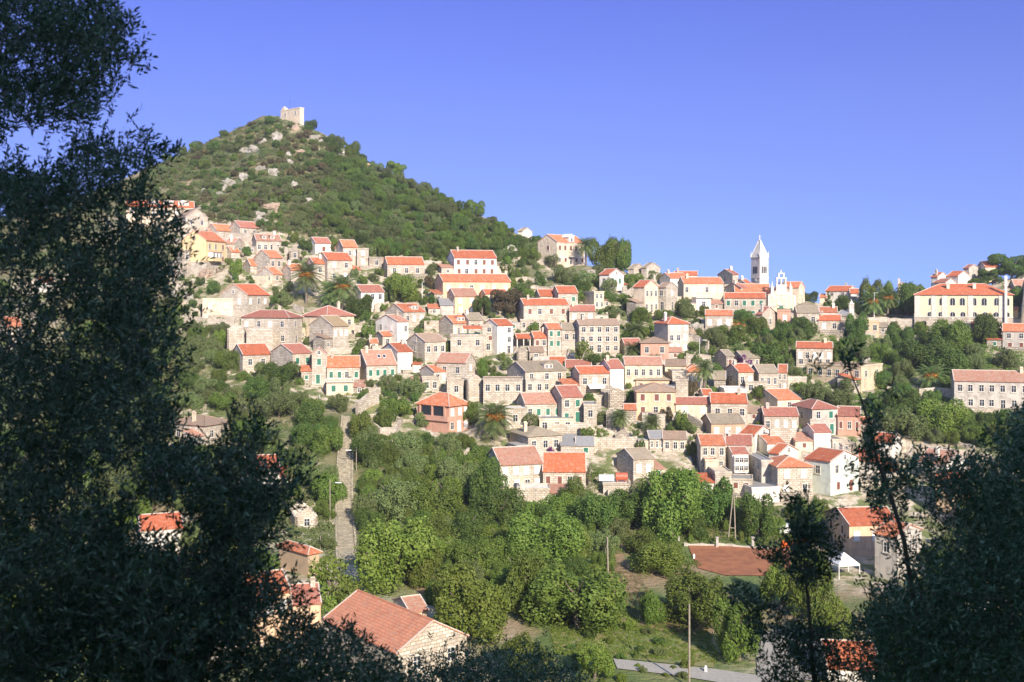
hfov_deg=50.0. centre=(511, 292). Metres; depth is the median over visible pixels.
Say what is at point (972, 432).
tree
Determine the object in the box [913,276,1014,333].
institute building
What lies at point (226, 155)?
maquis shrub
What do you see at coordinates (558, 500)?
tree
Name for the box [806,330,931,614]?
olive sprig
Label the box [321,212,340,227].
holm oak
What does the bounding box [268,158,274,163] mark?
maquis shrub
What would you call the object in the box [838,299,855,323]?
chapel
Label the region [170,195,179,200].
maquis shrub
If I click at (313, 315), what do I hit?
house
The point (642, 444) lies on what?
shrub
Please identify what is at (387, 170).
holm oak
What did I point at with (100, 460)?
olive tree
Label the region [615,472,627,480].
fuel barrel
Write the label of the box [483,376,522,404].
house
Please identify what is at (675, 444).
window
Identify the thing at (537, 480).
window
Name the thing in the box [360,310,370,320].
shrub
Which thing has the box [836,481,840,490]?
window
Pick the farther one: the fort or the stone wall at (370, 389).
the fort
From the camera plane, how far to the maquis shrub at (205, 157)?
409.16 m
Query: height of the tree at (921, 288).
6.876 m
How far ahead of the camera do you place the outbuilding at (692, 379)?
252.01 m
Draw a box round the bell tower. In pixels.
[750,235,768,282]
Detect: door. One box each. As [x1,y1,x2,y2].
[315,374,320,384]
[457,420,460,431]
[486,343,490,350]
[507,345,510,352]
[575,411,579,422]
[597,344,601,352]
[660,301,663,309]
[829,423,834,434]
[849,479,853,491]
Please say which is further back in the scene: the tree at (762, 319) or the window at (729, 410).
the tree at (762, 319)
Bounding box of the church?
[766,271,795,309]
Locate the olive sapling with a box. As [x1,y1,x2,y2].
[714,480,874,681]
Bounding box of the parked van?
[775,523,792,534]
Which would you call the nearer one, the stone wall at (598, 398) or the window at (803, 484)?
the window at (803, 484)
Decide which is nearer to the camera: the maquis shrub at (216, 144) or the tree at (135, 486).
the tree at (135, 486)
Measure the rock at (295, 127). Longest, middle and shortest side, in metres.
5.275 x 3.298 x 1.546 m
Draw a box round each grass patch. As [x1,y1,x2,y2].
[366,394,390,413]
[410,575,446,593]
[550,631,713,667]
[609,553,642,592]
[639,612,687,630]
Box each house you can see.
[0,316,21,339]
[35,273,54,291]
[125,199,194,225]
[137,511,182,551]
[174,411,228,445]
[178,208,208,231]
[182,227,225,276]
[205,221,231,233]
[218,283,269,316]
[229,220,258,233]
[232,343,270,372]
[242,454,292,485]
[243,569,291,641]
[247,231,281,253]
[253,263,282,285]
[270,343,311,378]
[278,539,322,575]
[281,260,300,282]
[291,576,321,637]
[301,301,355,336]
[306,254,324,280]
[308,237,335,254]
[308,315,349,350]
[321,589,468,681]
[326,352,360,379]
[352,284,384,311]
[358,346,396,381]
[374,331,392,345]
[375,310,413,343]
[381,338,413,373]
[383,256,431,277]
[384,303,425,328]
[406,332,446,364]
[412,360,421,372]
[414,392,474,433]
[427,298,454,317]
[435,352,477,382]
[439,314,465,337]
[447,288,477,313]
[450,325,485,356]
[462,309,483,332]
[480,289,505,307]
[480,324,491,355]
[483,318,516,358]
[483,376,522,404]
[498,405,526,427]
[506,360,566,391]
[507,421,564,456]
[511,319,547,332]
[516,391,557,426]
[517,227,532,237]
[517,295,568,323]
[517,476,566,503]
[527,346,548,360]
[530,327,546,352]
[534,289,554,297]
[549,356,566,366]
[552,285,578,307]
[561,322,577,356]
[564,359,591,371]
[569,301,607,321]
[574,315,620,352]
[598,268,628,291]
[599,355,628,391]
[615,447,665,484]
[622,356,662,386]
[626,280,658,317]
[627,263,641,274]
[632,382,677,424]
[634,374,670,385]
[640,262,660,279]
[644,412,665,427]
[658,282,681,309]
[659,269,685,285]
[662,430,687,452]
[663,377,688,395]
[664,359,686,375]
[674,268,697,276]
[675,396,710,419]
[677,274,723,308]
[685,363,702,382]
[689,295,723,310]
[694,433,726,472]
[700,413,745,437]
[709,388,761,423]
[714,349,734,368]
[717,266,738,286]
[719,386,747,391]
[724,279,746,291]
[724,292,776,312]
[724,359,754,386]
[725,429,752,473]
[726,446,748,473]
[733,350,768,366]
[734,283,769,291]
[738,276,752,282]
[738,424,768,451]
[744,379,766,393]
[744,478,785,505]
[749,452,772,482]
[751,364,778,388]
[753,388,802,406]
[755,303,776,328]
[758,431,785,454]
[767,442,798,458]
[769,454,814,501]
[778,364,787,387]
[782,281,806,303]
[793,306,819,333]
[796,338,832,366]
[803,443,859,499]
[806,361,883,393]
[815,638,881,681]
[818,311,851,338]
[819,294,826,303]
[819,303,837,313]
[824,506,894,556]
[825,282,854,303]
[831,436,850,451]
[849,288,860,304]
[857,448,896,490]
[873,520,922,580]
[875,431,900,457]
[917,446,965,481]
[930,269,946,286]
[932,278,956,285]
[946,270,970,282]
[950,367,1023,413]
[962,264,979,278]
[977,261,998,283]
[1003,279,1023,288]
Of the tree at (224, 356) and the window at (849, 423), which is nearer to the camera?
the window at (849, 423)
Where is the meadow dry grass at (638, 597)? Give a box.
[609,559,695,635]
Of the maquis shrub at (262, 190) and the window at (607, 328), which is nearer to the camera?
the window at (607, 328)
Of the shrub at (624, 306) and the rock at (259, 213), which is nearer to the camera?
the shrub at (624, 306)
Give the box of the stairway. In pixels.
[335,415,357,559]
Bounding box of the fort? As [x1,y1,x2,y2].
[280,106,303,124]
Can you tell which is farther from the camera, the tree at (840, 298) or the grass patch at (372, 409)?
the tree at (840, 298)
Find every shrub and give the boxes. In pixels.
[147,169,157,175]
[157,165,166,173]
[159,171,170,178]
[160,177,173,187]
[166,190,175,195]
[170,168,178,174]
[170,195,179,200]
[175,182,184,187]
[177,145,187,155]
[183,167,192,173]
[188,298,196,307]
[189,141,198,148]
[189,159,198,166]
[190,155,201,159]
[192,325,204,334]
[193,292,200,298]
[196,148,207,155]
[196,196,208,203]
[196,276,204,285]
[198,158,210,168]
[199,155,210,162]
[200,168,208,174]
[200,204,209,209]
[201,191,209,196]
[202,178,211,187]
[203,324,211,331]
[206,140,220,148]
[206,212,215,217]
[206,281,220,294]
[208,188,217,195]
[208,206,220,211]
[210,147,219,154]
[210,168,222,175]
[212,149,223,157]
[212,157,219,163]
[212,181,223,190]
[213,330,226,346]
[214,161,222,165]
[215,345,223,350]
[217,210,228,218]
[218,129,229,136]
[218,144,227,149]
[218,196,228,202]
[221,153,230,157]
[223,159,230,165]
[224,258,231,264]
[226,185,232,191]
[226,213,236,220]
[226,360,235,368]
[227,143,240,152]
[227,203,236,208]
[228,260,242,275]
[230,153,238,160]
[231,170,238,176]
[232,273,238,279]
[235,134,242,139]
[236,189,250,194]
[236,370,250,380]
[239,208,251,217]
[240,194,248,199]
[240,216,247,220]
[242,246,251,255]
[243,178,253,186]
[244,138,252,143]
[246,134,254,138]
[247,121,256,125]
[247,197,256,203]
[247,202,257,211]
[248,211,255,217]
[249,174,257,178]
[254,138,262,143]
[255,197,267,205]
[255,218,267,226]
[257,191,266,197]
[258,169,267,174]
[258,188,268,193]
[259,161,267,167]
[260,208,267,213]
[262,177,273,182]
[264,115,273,125]
[264,127,274,134]
[267,192,277,198]
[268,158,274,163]
[268,197,280,204]
[269,295,279,304]
[270,210,282,218]
[271,180,282,186]
[272,139,282,147]
[272,186,280,190]
[272,286,278,291]
[273,291,280,297]
[274,116,282,122]
[274,123,282,128]
[275,157,287,163]
[275,220,283,226]
[276,150,285,156]
[277,192,291,202]
[277,204,289,211]
[279,129,288,135]
[279,146,290,151]
[279,162,289,168]
[279,289,288,295]
[280,295,292,306]
[281,241,288,245]
[282,140,290,146]
[283,175,296,182]
[283,281,293,291]
[284,184,292,189]
[286,167,297,176]
[288,189,295,195]
[288,231,299,242]
[290,162,299,171]
[290,217,302,225]
[294,152,307,160]
[294,188,305,194]
[294,377,304,384]
[295,133,301,138]
[296,210,305,218]
[298,145,311,150]
[298,239,312,250]
[299,165,307,170]
[300,129,312,137]
[300,220,310,228]
[301,125,313,130]
[303,149,314,156]
[303,185,314,193]
[303,338,309,344]
[304,160,314,166]
[305,172,314,177]
[306,213,313,218]
[307,166,314,171]
[308,191,319,199]
[309,138,319,144]
[309,142,318,149]
[310,201,319,208]
[312,220,320,225]
[313,177,320,183]
[314,171,324,175]
[314,184,321,188]
[314,210,325,219]
[315,148,326,156]
[318,162,327,170]
[319,187,328,192]
[330,238,337,244]
[351,268,358,276]
[356,338,367,346]
[358,275,367,283]
[358,391,366,398]
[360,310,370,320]
[364,379,374,387]
[366,245,376,255]
[368,273,379,281]
[369,317,378,327]
[376,268,382,275]
[377,244,390,257]
[380,303,388,310]
[384,288,397,301]
[384,390,390,395]
[387,392,397,400]
[394,374,402,380]
[401,296,408,302]
[404,249,411,255]
[407,289,420,300]
[407,404,415,414]
[411,392,418,402]
[419,296,428,305]
[420,318,430,326]
[422,252,429,260]
[424,274,434,288]
[426,265,435,275]
[429,262,438,269]
[429,294,439,303]
[488,365,496,371]
[489,312,495,317]
[497,353,504,360]
[499,260,511,272]
[501,255,511,264]
[501,357,512,370]
[505,312,514,317]
[509,276,516,287]
[514,282,524,291]
[517,257,526,267]
[520,266,529,273]
[523,288,534,297]
[526,259,535,264]
[533,262,539,269]
[566,643,575,649]
[571,652,580,661]
[576,668,591,681]
[578,289,584,300]
[580,427,595,435]
[583,627,596,639]
[584,392,595,400]
[592,264,603,273]
[592,270,603,286]
[594,424,603,435]
[597,410,605,423]
[602,352,609,358]
[603,305,617,311]
[604,292,617,301]
[604,622,618,629]
[605,636,614,643]
[615,653,626,659]
[615,672,627,681]
[618,293,629,303]
[620,303,626,309]
[620,617,636,629]
[621,328,631,337]
[625,322,634,328]
[626,382,631,388]
[626,394,634,402]
[627,281,634,289]
[632,429,639,435]
[632,651,638,658]
[635,438,644,446]
[636,645,644,650]
[638,665,647,673]
[641,627,653,634]
[652,636,665,644]
[652,646,667,656]
[665,424,673,430]
[668,420,676,427]
[676,350,683,358]
[676,671,687,679]
[677,421,691,430]
[679,657,694,667]
[686,443,696,454]
[687,531,693,542]
[688,341,701,350]
[689,426,696,433]
[691,316,700,323]
[695,348,706,353]
[696,328,702,333]
[708,348,716,355]
[727,337,739,344]
[734,343,743,350]
[739,531,743,541]
[745,341,753,347]
[747,325,760,336]
[747,393,753,399]
[781,337,794,345]
[787,358,794,364]
[795,382,806,391]
[807,374,811,382]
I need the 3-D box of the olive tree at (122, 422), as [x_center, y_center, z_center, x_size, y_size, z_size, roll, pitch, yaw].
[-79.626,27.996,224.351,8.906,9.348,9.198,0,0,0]
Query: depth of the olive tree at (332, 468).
210.77 m
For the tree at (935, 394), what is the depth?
246.87 m
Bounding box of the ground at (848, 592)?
[0,116,1023,681]
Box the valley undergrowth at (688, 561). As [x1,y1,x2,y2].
[354,432,798,626]
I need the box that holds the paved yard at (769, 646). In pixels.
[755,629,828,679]
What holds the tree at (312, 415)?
on the ground at (848, 592)
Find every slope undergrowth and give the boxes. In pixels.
[150,330,336,554]
[726,332,1023,447]
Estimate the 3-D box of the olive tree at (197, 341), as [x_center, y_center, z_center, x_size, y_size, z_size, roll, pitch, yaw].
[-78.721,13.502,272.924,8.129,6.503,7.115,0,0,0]
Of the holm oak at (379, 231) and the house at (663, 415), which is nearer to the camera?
the house at (663, 415)
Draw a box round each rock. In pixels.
[171,289,181,296]
[183,293,194,300]
[197,268,212,278]
[219,178,235,185]
[238,172,247,180]
[245,145,259,152]
[254,165,266,170]
[254,215,269,222]
[255,211,265,215]
[261,202,279,208]
[268,168,278,175]
[271,131,282,139]
[291,123,298,130]
[308,135,319,139]
[504,245,516,251]
[689,327,695,333]
[690,322,704,332]
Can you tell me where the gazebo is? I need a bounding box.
[828,552,859,573]
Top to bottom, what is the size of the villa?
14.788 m
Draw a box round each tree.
[0,0,326,681]
[0,279,7,295]
[0,380,29,416]
[1,429,29,459]
[14,471,57,507]
[19,250,48,267]
[36,420,66,455]
[46,242,75,259]
[62,348,89,361]
[72,329,102,353]
[72,456,96,486]
[79,486,119,518]
[83,320,105,332]
[83,478,100,489]
[91,452,110,466]
[94,466,125,495]
[98,410,140,438]
[101,459,139,494]
[111,433,150,462]
[114,497,152,529]
[117,201,125,215]
[119,477,148,497]
[149,309,180,330]
[150,322,171,345]
[150,350,170,366]
[156,380,172,393]
[158,295,177,309]
[168,347,186,357]
[170,523,207,546]
[172,350,205,373]
[172,496,183,509]
[175,390,205,409]
[178,334,208,356]
[178,372,199,390]
[184,319,202,330]
[185,326,207,342]
[193,376,217,392]
[201,388,217,403]
[203,335,221,353]
[203,347,220,367]
[208,391,237,410]
[210,321,229,337]
[210,369,227,380]
[214,348,239,369]
[216,380,229,390]
[222,387,239,398]
[227,404,248,416]
[228,413,248,425]
[232,420,266,436]
[242,375,271,398]
[244,544,280,570]
[248,398,265,412]
[254,362,272,375]
[258,374,269,381]
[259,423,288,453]
[261,391,295,418]
[262,360,300,384]
[267,377,290,395]
[270,446,296,465]
[284,465,301,478]
[286,483,301,497]
[288,260,324,303]
[288,390,309,406]
[291,420,315,445]
[292,443,310,455]
[293,448,316,468]
[294,400,324,427]
[294,466,320,486]
[301,396,324,413]
[304,119,317,129]
[307,424,343,456]
[307,552,355,603]
[310,470,347,502]
[312,498,336,518]
[313,421,335,442]
[314,533,337,549]
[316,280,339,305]
[317,579,337,616]
[322,271,359,309]
[322,415,338,426]
[322,465,338,476]
[327,393,348,412]
[332,578,369,605]
[341,141,360,155]
[345,293,372,318]
[348,410,376,438]
[351,433,384,469]
[351,490,383,517]
[352,343,363,354]
[353,513,437,595]
[354,431,386,454]
[354,506,385,533]
[355,480,366,494]
[358,467,382,484]
[359,424,378,436]
[359,473,371,481]
[360,480,377,490]
[360,483,379,500]
[361,322,376,338]
[362,453,381,469]
[369,478,422,523]
[370,520,407,548]
[372,408,392,426]
[376,477,388,489]
[378,374,399,390]
[378,396,409,422]
[378,434,391,442]
[379,476,406,489]
[382,441,400,463]
[383,472,402,479]
[384,271,418,302]
[384,463,402,476]
[385,160,406,173]
[387,506,413,523]
[390,430,403,440]
[392,430,423,453]
[395,453,429,475]
[399,376,427,399]
[399,446,418,457]
[401,467,419,480]
[401,545,443,588]
[401,571,414,583]
[402,475,431,492]
[405,509,431,522]
[410,479,460,520]
[413,325,422,333]
[413,356,422,365]
[415,412,428,426]
[418,452,430,463]
[419,431,434,444]
[422,442,435,454]
[422,512,452,549]
[423,463,440,479]
[423,578,456,605]
[429,447,451,466]
[430,478,440,491]
[430,511,453,519]
[430,558,511,646]
[431,439,459,465]
[431,536,453,558]
[433,475,465,508]
[435,430,462,450]
[438,455,476,483]
[439,517,455,538]
[442,506,485,545]
[442,557,469,577]
[446,341,450,351]
[448,533,497,577]
[451,446,487,469]
[452,558,484,580]
[456,504,476,521]
[457,432,468,440]
[461,488,470,500]
[462,436,476,448]
[462,479,472,487]
[463,400,479,426]
[468,454,508,507]
[470,443,489,460]
[471,487,527,529]
[472,295,491,315]
[475,357,488,378]
[475,400,514,440]
[481,523,508,545]
[484,560,508,581]
[488,566,522,599]
[489,288,524,314]
[489,371,506,375]
[491,535,522,565]
[493,522,505,536]
[502,630,554,679]
[504,548,549,618]
[506,508,586,563]
[511,267,521,278]
[517,498,545,518]
[519,561,630,635]
[522,412,538,425]
[527,321,538,331]
[528,548,553,562]
[534,275,546,285]
[535,491,576,518]
[536,503,570,518]
[544,254,559,267]
[545,558,567,573]
[549,571,582,597]
[552,264,576,282]
[553,529,591,561]
[557,473,584,507]
[564,280,591,290]
[564,554,590,576]
[568,490,586,509]
[572,507,596,529]
[573,492,621,534]
[575,340,593,359]
[576,236,596,264]
[576,269,597,289]
[576,641,615,678]
[577,522,595,542]
[583,353,600,363]
[585,528,620,555]
[587,234,617,268]
[588,561,605,573]
[591,549,615,570]
[600,277,617,293]
[600,516,630,540]
[603,237,631,271]
[607,308,621,317]
[609,487,651,522]
[610,409,631,430]
[611,235,631,271]
[618,497,646,527]
[621,341,640,355]
[624,272,644,285]
[624,295,632,302]
[625,526,659,555]
[627,321,647,338]
[629,306,652,323]
[629,538,685,578]
[632,328,650,337]
[637,481,645,490]
[639,414,662,434]
[639,589,666,625]
[641,464,704,543]
[649,270,662,279]
[649,517,666,534]
[653,309,673,318]
[660,406,673,421]
[662,467,686,486]
[663,565,729,629]
[674,294,694,317]
[674,408,688,430]
[680,514,708,538]
[685,476,737,526]
[688,380,698,395]
[690,358,717,387]
[691,353,702,363]
[699,305,709,316]
[701,325,725,348]
[702,498,730,516]
[706,386,717,391]
[711,594,761,664]
[712,362,721,370]
[718,322,747,343]
[721,515,733,531]
[730,506,760,530]
[733,309,753,320]
[736,488,774,538]
[740,316,758,329]
[747,316,769,329]
[750,340,784,367]
[751,384,764,401]
[756,333,773,345]
[759,562,797,611]
[760,327,779,337]
[767,515,785,535]
[768,341,784,357]
[773,319,793,340]
[781,341,791,359]
[784,502,798,516]
[787,326,806,343]
[787,364,803,375]
[787,547,834,616]
[788,348,795,361]
[791,316,817,338]
[792,489,824,539]
[799,382,830,400]
[805,291,818,302]
[810,498,829,519]
[810,594,853,639]
[823,291,833,305]
[823,388,854,405]
[829,337,848,346]
[832,377,861,390]
[833,344,849,361]
[833,398,1023,681]
[834,294,852,310]
[845,300,863,312]
[845,311,869,340]
[845,342,870,358]
[847,333,866,344]
[856,290,887,316]
[858,275,883,312]
[864,390,886,411]
[867,342,893,362]
[873,369,892,388]
[874,334,892,345]
[878,288,900,316]
[879,406,930,439]
[880,279,898,312]
[883,402,910,431]
[885,324,914,348]
[885,384,920,414]
[886,351,912,364]
[888,321,900,336]
[888,375,908,386]
[890,381,918,396]
[891,359,914,377]
[894,280,920,315]
[895,335,956,371]
[897,307,914,314]
[907,283,925,291]
[909,345,927,365]
[912,363,948,388]
[913,321,928,333]
[915,396,970,435]
[915,564,963,603]
[916,330,938,348]
[918,419,934,432]
[920,343,969,376]
[920,546,949,569]
[921,389,941,402]
[924,426,944,443]
[926,317,972,352]
[939,375,950,387]
[940,525,972,552]
[941,429,960,444]
[945,339,966,350]
[956,411,975,430]
[958,495,985,528]
[961,425,988,446]
[965,343,985,357]
[967,331,979,341]
[967,353,986,369]
[968,277,988,283]
[970,312,1002,341]
[974,420,989,430]
[975,411,994,422]
[978,269,1005,283]
[979,332,997,345]
[987,253,1023,278]
[987,424,1010,440]
[991,348,1019,368]
[992,408,1012,422]
[1007,287,1022,305]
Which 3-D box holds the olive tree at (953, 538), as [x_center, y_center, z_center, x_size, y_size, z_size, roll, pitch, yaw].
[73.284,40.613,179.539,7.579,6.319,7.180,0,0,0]
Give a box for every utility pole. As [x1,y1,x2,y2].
[604,537,608,573]
[688,604,690,681]
[727,490,735,539]
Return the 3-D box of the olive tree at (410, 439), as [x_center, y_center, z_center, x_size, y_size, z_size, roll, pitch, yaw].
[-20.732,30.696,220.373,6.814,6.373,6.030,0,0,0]
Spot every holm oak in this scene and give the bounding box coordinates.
[315,204,335,218]
[319,177,334,188]
[321,155,333,163]
[321,192,337,201]
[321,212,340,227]
[322,136,336,144]
[323,167,337,175]
[324,150,334,157]
[327,141,340,153]
[330,201,350,216]
[331,178,351,192]
[333,157,341,162]
[335,135,344,144]
[335,220,350,228]
[336,227,345,233]
[338,192,354,203]
[339,161,352,171]
[342,157,352,165]
[342,228,355,237]
[345,217,353,224]
[346,208,358,215]
[347,168,360,174]
[350,156,367,167]
[350,173,366,182]
[350,193,359,200]
[350,200,361,208]
[350,222,368,232]
[353,209,364,218]
[354,232,370,243]
[355,181,373,189]
[357,166,369,176]
[357,196,370,204]
[358,230,370,235]
[360,189,374,200]
[360,204,377,213]
[368,162,383,170]
[368,170,378,176]
[368,182,382,190]
[368,188,387,200]
[370,224,389,239]
[371,202,385,210]
[373,217,385,226]
[374,236,393,247]
[376,214,387,220]
[378,171,391,179]
[380,184,393,192]
[380,209,392,218]
[381,197,399,209]
[382,167,391,173]
[382,177,396,185]
[385,190,393,196]
[385,220,393,226]
[385,224,404,236]
[385,240,403,255]
[388,213,405,224]
[391,208,400,215]
[392,172,404,183]
[393,182,407,191]
[394,187,405,194]
[395,193,406,203]
[397,205,409,212]
[397,229,412,239]
[398,244,410,253]
[402,194,412,204]
[403,178,418,187]
[403,224,413,232]
[404,187,415,196]
[404,213,416,220]
[408,197,425,211]
[409,250,418,255]
[411,211,423,220]
[412,219,423,228]
[413,228,426,240]
[414,241,424,246]
[415,246,425,252]
[416,181,433,191]
[419,190,430,196]
[422,195,437,203]
[423,203,441,212]
[423,212,436,220]
[424,242,442,254]
[427,186,439,195]
[428,216,441,224]
[430,222,438,230]
[433,211,444,217]
[434,230,452,240]
[434,248,449,257]
[436,192,446,197]
[437,196,455,203]
[438,201,457,216]
[442,240,455,249]
[447,236,459,242]
[450,213,469,230]
[451,212,463,217]
[454,237,465,249]
[456,230,469,236]
[457,199,470,210]
[459,208,471,214]
[459,232,472,241]
[464,236,481,249]
[465,224,478,232]
[466,199,485,215]
[472,217,483,222]
[475,230,484,238]
[477,224,487,232]
[480,218,489,225]
[481,243,492,249]
[482,237,492,243]
[485,231,496,238]
[486,223,494,230]
[487,216,497,222]
[487,242,502,250]
[490,235,502,244]
[493,226,504,231]
[494,230,506,237]
[494,249,506,260]
[495,221,507,228]
[502,239,518,246]
[503,250,518,260]
[504,246,514,250]
[505,227,514,233]
[510,234,521,241]
[514,247,526,257]
[515,242,526,248]
[520,235,534,241]
[523,242,537,249]
[523,246,540,260]
[530,235,541,241]
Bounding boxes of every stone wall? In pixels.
[181,300,198,306]
[184,315,234,326]
[217,232,252,246]
[224,316,239,323]
[272,244,288,260]
[293,304,303,313]
[326,347,352,354]
[347,376,380,393]
[354,324,374,333]
[356,390,378,414]
[361,412,400,435]
[368,411,402,423]
[374,301,388,311]
[424,260,447,268]
[424,320,438,331]
[480,423,487,437]
[512,257,544,264]
[514,277,542,282]
[518,285,549,289]
[547,421,593,433]
[581,424,602,435]
[583,394,602,405]
[593,436,636,452]
[602,312,619,318]
[622,285,632,296]
[684,542,767,548]
[686,353,710,366]
[688,413,703,432]
[689,332,708,351]
[769,427,795,445]
[787,376,806,388]
[867,317,911,328]
[918,387,951,400]
[919,443,990,456]
[938,438,974,449]
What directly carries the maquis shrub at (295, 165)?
on the ground at (848, 592)
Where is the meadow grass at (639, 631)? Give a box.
[549,606,720,663]
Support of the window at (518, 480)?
in the house at (518, 462)
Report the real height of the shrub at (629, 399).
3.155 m
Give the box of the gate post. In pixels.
[715,536,718,546]
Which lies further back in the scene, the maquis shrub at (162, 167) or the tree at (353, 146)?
the tree at (353, 146)
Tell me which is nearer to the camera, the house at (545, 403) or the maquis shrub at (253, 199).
the house at (545, 403)
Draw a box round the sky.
[0,0,1023,302]
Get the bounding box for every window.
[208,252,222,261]
[209,429,213,438]
[224,303,228,308]
[244,321,248,326]
[247,358,252,365]
[295,357,299,364]
[304,518,310,526]
[305,357,309,363]
[316,358,321,365]
[329,371,333,377]
[331,385,335,392]
[337,371,341,377]
[343,385,348,392]
[354,371,358,378]
[368,369,372,376]
[375,369,379,376]
[399,356,403,362]
[407,355,411,362]
[413,655,421,670]
[432,381,436,388]
[433,345,437,352]
[446,646,454,662]
[450,408,454,416]
[450,422,454,430]
[453,385,458,392]
[455,366,459,373]
[457,339,461,345]
[458,407,461,415]
[464,420,467,428]
[475,339,479,345]
[485,384,490,391]
[495,384,499,391]
[502,467,508,475]
[505,384,509,391]
[512,414,517,422]
[513,466,518,475]
[514,479,519,487]
[515,384,520,391]
[523,466,529,474]
[527,383,532,390]
[531,440,536,447]
[534,465,539,473]
[535,340,539,345]
[535,478,540,482]
[536,408,541,415]
[537,383,541,390]
[542,422,546,428]
[543,440,548,448]
[544,373,549,379]
[544,383,548,390]
[545,408,550,415]
[545,475,550,483]
[549,308,553,314]
[549,340,553,346]
[553,439,558,447]
[557,372,561,379]
[557,476,562,483]
[564,333,568,339]
[564,399,569,407]
[571,296,575,302]
[572,333,576,339]
[575,399,580,407]
[581,327,585,332]
[582,378,586,384]
[583,447,588,453]
[587,410,592,417]
[592,377,596,383]
[597,326,601,332]
[597,336,601,341]
[602,377,606,384]
[605,326,609,332]
[605,336,609,341]
[605,345,609,350]
[613,336,617,341]
[614,370,618,376]
[614,381,619,387]
[636,464,641,473]
[640,393,645,401]
[640,406,645,414]
[641,369,645,375]
[644,346,649,353]
[646,463,650,472]
[653,406,658,411]
[654,394,659,401]
[656,369,660,375]
[659,346,664,353]
[664,441,669,449]
[666,394,671,401]
[673,441,677,449]
[676,335,680,340]
[680,442,684,449]
[682,406,687,414]
[700,406,705,414]
[702,447,707,455]
[707,319,711,325]
[710,447,715,455]
[714,427,718,433]
[717,319,721,325]
[719,447,724,455]
[727,408,732,412]
[733,482,738,489]
[734,300,738,305]
[739,408,744,416]
[740,376,744,383]
[742,300,746,305]
[748,384,753,391]
[766,420,769,428]
[767,377,770,384]
[773,377,776,384]
[783,421,787,427]
[784,469,790,478]
[792,421,796,428]
[798,359,803,364]
[800,469,806,478]
[802,483,807,491]
[815,465,820,474]
[816,411,820,419]
[816,438,820,446]
[824,438,828,446]
[826,369,831,376]
[828,411,833,418]
[832,323,836,329]
[835,369,839,376]
[835,464,838,473]
[835,670,845,681]
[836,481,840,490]
[838,421,842,428]
[840,524,843,535]
[847,421,851,429]
[853,531,860,541]
[854,370,859,377]
[855,421,859,429]
[882,541,890,553]
[950,298,955,305]
[957,384,962,391]
[959,298,964,305]
[967,384,973,391]
[968,399,973,406]
[973,298,976,305]
[978,384,984,392]
[979,399,984,406]
[981,298,986,305]
[988,399,994,406]
[989,385,994,392]
[994,298,998,305]
[1000,385,1005,392]
[1000,399,1005,407]
[1004,298,1009,305]
[1006,333,1011,338]
[1011,385,1016,392]
[1011,400,1016,406]
[1018,333,1023,338]
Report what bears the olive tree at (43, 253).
on the ground at (848, 592)
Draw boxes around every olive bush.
[0,488,413,681]
[378,615,605,681]
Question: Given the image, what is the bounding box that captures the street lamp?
[329,482,341,520]
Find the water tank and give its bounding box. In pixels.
[599,474,613,480]
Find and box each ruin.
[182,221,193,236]
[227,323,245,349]
[289,246,299,260]
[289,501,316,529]
[464,372,482,402]
[517,346,527,360]
[600,386,625,407]
[605,407,618,427]
[615,430,628,437]
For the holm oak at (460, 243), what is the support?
on the ground at (848, 592)
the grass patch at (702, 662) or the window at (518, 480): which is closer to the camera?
the grass patch at (702, 662)
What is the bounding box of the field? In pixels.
[688,545,790,575]
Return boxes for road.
[613,658,778,681]
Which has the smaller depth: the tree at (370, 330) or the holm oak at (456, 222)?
the tree at (370, 330)
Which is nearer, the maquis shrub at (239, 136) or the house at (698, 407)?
the house at (698, 407)
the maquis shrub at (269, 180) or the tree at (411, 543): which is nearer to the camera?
the tree at (411, 543)
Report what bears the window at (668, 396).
in the house at (652, 397)
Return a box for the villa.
[537,234,584,268]
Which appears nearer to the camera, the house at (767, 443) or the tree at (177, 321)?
the house at (767, 443)
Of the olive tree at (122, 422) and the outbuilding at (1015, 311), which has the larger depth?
the outbuilding at (1015, 311)
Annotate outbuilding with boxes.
[168,250,190,278]
[202,298,233,318]
[226,234,244,264]
[227,246,240,259]
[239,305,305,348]
[243,258,256,273]
[246,328,272,350]
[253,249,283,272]
[300,346,326,386]
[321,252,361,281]
[326,378,365,394]
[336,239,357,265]
[357,248,368,269]
[367,334,382,348]
[368,257,383,273]
[392,594,429,616]
[411,376,438,393]
[418,364,445,384]
[428,273,510,303]
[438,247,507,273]
[445,377,463,398]
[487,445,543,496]
[513,333,530,347]
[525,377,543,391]
[538,416,574,428]
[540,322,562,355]
[542,452,586,489]
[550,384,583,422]
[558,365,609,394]
[560,434,576,451]
[575,436,594,455]
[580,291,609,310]
[583,401,596,424]
[602,478,629,494]
[620,338,640,355]
[622,403,637,424]
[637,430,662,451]
[639,336,681,359]
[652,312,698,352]
[668,369,686,383]
[690,377,701,395]
[697,465,739,498]
[698,388,712,395]
[703,457,717,472]
[705,309,745,333]
[713,370,725,390]
[731,474,752,497]
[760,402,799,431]
[777,310,790,322]
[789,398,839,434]
[792,419,831,455]
[795,302,816,305]
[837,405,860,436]
[840,439,851,448]
[865,320,887,337]
[935,471,960,519]
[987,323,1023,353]
[1013,306,1018,317]
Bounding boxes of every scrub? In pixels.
[140,119,520,263]
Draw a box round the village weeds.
[190,242,802,446]
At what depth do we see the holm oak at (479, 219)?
377.11 m

